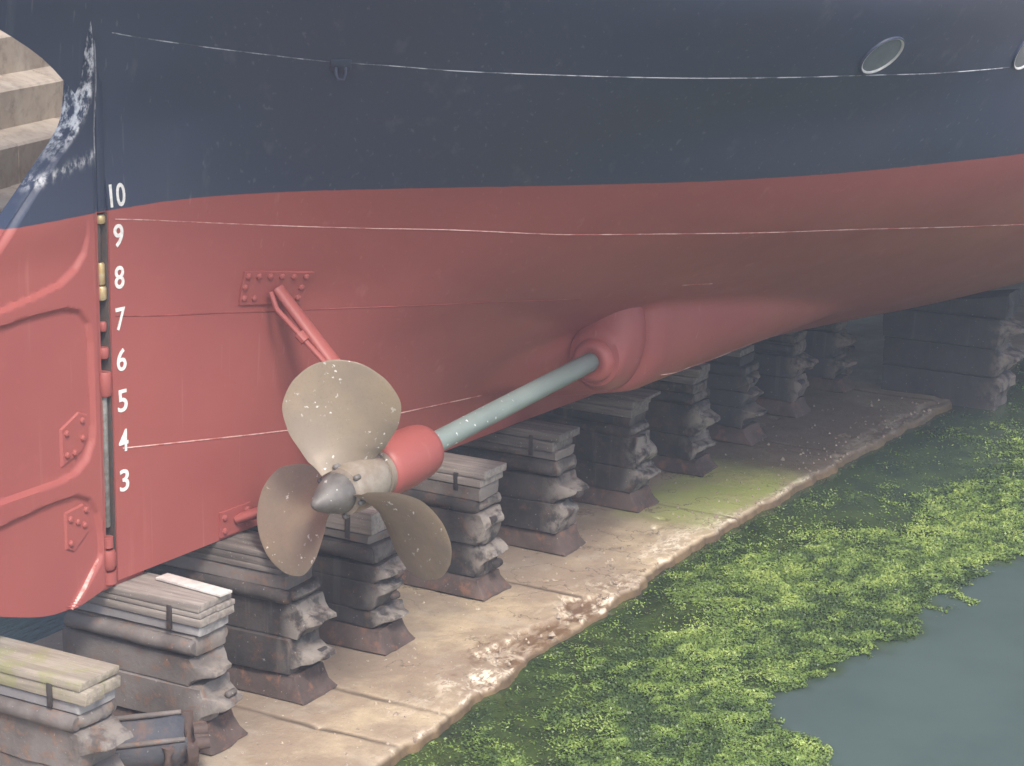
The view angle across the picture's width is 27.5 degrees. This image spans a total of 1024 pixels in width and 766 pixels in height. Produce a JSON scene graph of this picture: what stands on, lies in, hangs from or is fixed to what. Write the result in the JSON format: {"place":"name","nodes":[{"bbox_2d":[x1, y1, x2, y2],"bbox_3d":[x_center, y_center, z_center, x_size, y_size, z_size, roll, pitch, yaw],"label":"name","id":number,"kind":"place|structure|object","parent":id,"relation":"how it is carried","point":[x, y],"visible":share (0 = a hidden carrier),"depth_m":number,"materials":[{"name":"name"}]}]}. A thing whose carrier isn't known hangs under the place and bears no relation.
{"place":"outdoors","nodes":[
{"label":"outdoors","id":0,"kind":"place"},
{"bbox_2d":[0,30,63,212],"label":"dock wall","id":1,"kind":"structure","parent":0,"point":[31,90],"depth_m":26.60,"materials":[{"name":"stone"}]},
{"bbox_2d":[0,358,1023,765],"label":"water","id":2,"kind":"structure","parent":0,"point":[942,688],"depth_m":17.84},
{"bbox_2d":[403,360,1023,765],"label":"floating weed","id":3,"kind":"object","parent":2,"relation":"on","point":[911,562],"visible":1,"depth_m":18.50,"materials":[{"name":"plant"}]},
{"bbox_2d":[881,288,1023,410],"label":"bilge block","id":4,"kind":"object","parent":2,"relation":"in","point":[962,351],"depth_m":26.42,"materials":[{"name":"black wood"}]},
{"bbox_2d":[31,282,1023,765],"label":"dock floor","id":5,"kind":"structure","parent":0,"point":[341,718],"depth_m":19.00,"materials":[{"name":"concrete"}]},
{"bbox_2d":[0,636,133,765],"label":"keel block","id":6,"kind":"structure","parent":5,"relation":"on","point":[57,707],"depth_m":14.20,"materials":[{"name":"wood"}]},
{"bbox_2d":[62,572,247,755],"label":"keel block","id":7,"kind":"structure","parent":5,"relation":"on","point":[160,643],"depth_m":15.50,"materials":[{"name":"metal"}]},
{"bbox_2d":[156,573,231,596],"bbox_3d":[-2.370,1.502,15.560,0.650,0.020,0.130,10,16,33],"label":"board","id":8,"kind":"object","parent":7,"relation":"on","point":[203,587],"visible":1,"depth_m":15.54,"materials":[{"name":"white wood"}]},
{"bbox_2d":[115,709,210,765],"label":"loose casting","id":9,"kind":"object","parent":5,"relation":"on","point":[168,738],"visible":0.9,"depth_m":14.87,"materials":[{"name":"metal"}]},
{"bbox_2d":[144,530,336,704],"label":"keel block","id":10,"kind":"structure","parent":5,"relation":"on","point":[276,646],"depth_m":16.47,"materials":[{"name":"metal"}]},
{"bbox_2d":[0,0,1023,616],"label":"ship","id":11,"kind":"object","parent":10,"relation":"on","point":[286,276],"visible":1,"depth_m":15.98,"materials":[{"name":"paint"}]},
{"bbox_2d":[247,506,414,654],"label":"keel block","id":12,"kind":"structure","parent":5,"relation":"on","point":[358,567],"depth_m":17.51,"materials":[{"name":"wood"}]},
{"bbox_2d":[400,452,511,600],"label":"keel block","id":13,"kind":"structure","parent":5,"relation":"on","point":[459,495],"depth_m":18.84,"materials":[{"name":"wood"}]},
{"bbox_2d":[444,419,589,555],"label":"keel block","id":14,"kind":"structure","parent":5,"relation":"on","point":[541,484],"depth_m":20.16,"materials":[{"name":"wood"}]},
{"bbox_2d":[242,396,938,764],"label":"stone chips","id":15,"kind":"object","parent":5,"relation":"on","point":[610,582],"visible":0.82,"depth_m":18.99,"materials":[{"name":"beige stone"}]},
{"bbox_2d":[529,388,660,512],"bbox_3d":[0.650,0.595,21.972,1.916,1.200,0.517,9,16,28],"label":"keel block","id":16,"kind":"object","parent":5,"relation":"on","point":[615,452],"depth_m":21.57,"materials":[{"name":"wood"}]},
{"bbox_2d":[640,363,719,476],"bbox_3d":[1.418,0.292,23.295,1.874,1.193,0.527,9,16,28],"label":"keel block","id":17,"kind":"object","parent":5,"relation":"on","point":[681,416],"depth_m":22.90,"materials":[{"name":"wood"}]},
{"bbox_2d":[705,344,767,445],"bbox_3d":[2.126,-0.007,24.590,1.847,1.192,0.511,9,16,28],"label":"keel block","id":18,"kind":"object","parent":5,"relation":"on","point":[732,381],"depth_m":24.19,"materials":[{"name":"wood"}]},
{"bbox_2d":[752,330,818,417],"bbox_3d":[2.882,-0.299,25.855,1.907,1.191,0.511,9,16,28],"label":"keel block","id":19,"kind":"object","parent":5,"relation":"on","point":[785,361],"depth_m":25.45,"materials":[{"name":"wood"}]},
{"bbox_2d":[803,321,856,392],"bbox_3d":[3.593,-0.596,27.137,1.804,1.190,0.522,9,16,28],"label":"keel block","id":20,"kind":"object","parent":5,"relation":"on","point":[826,345],"depth_m":26.76,"materials":[{"name":"wood"}]}
]}

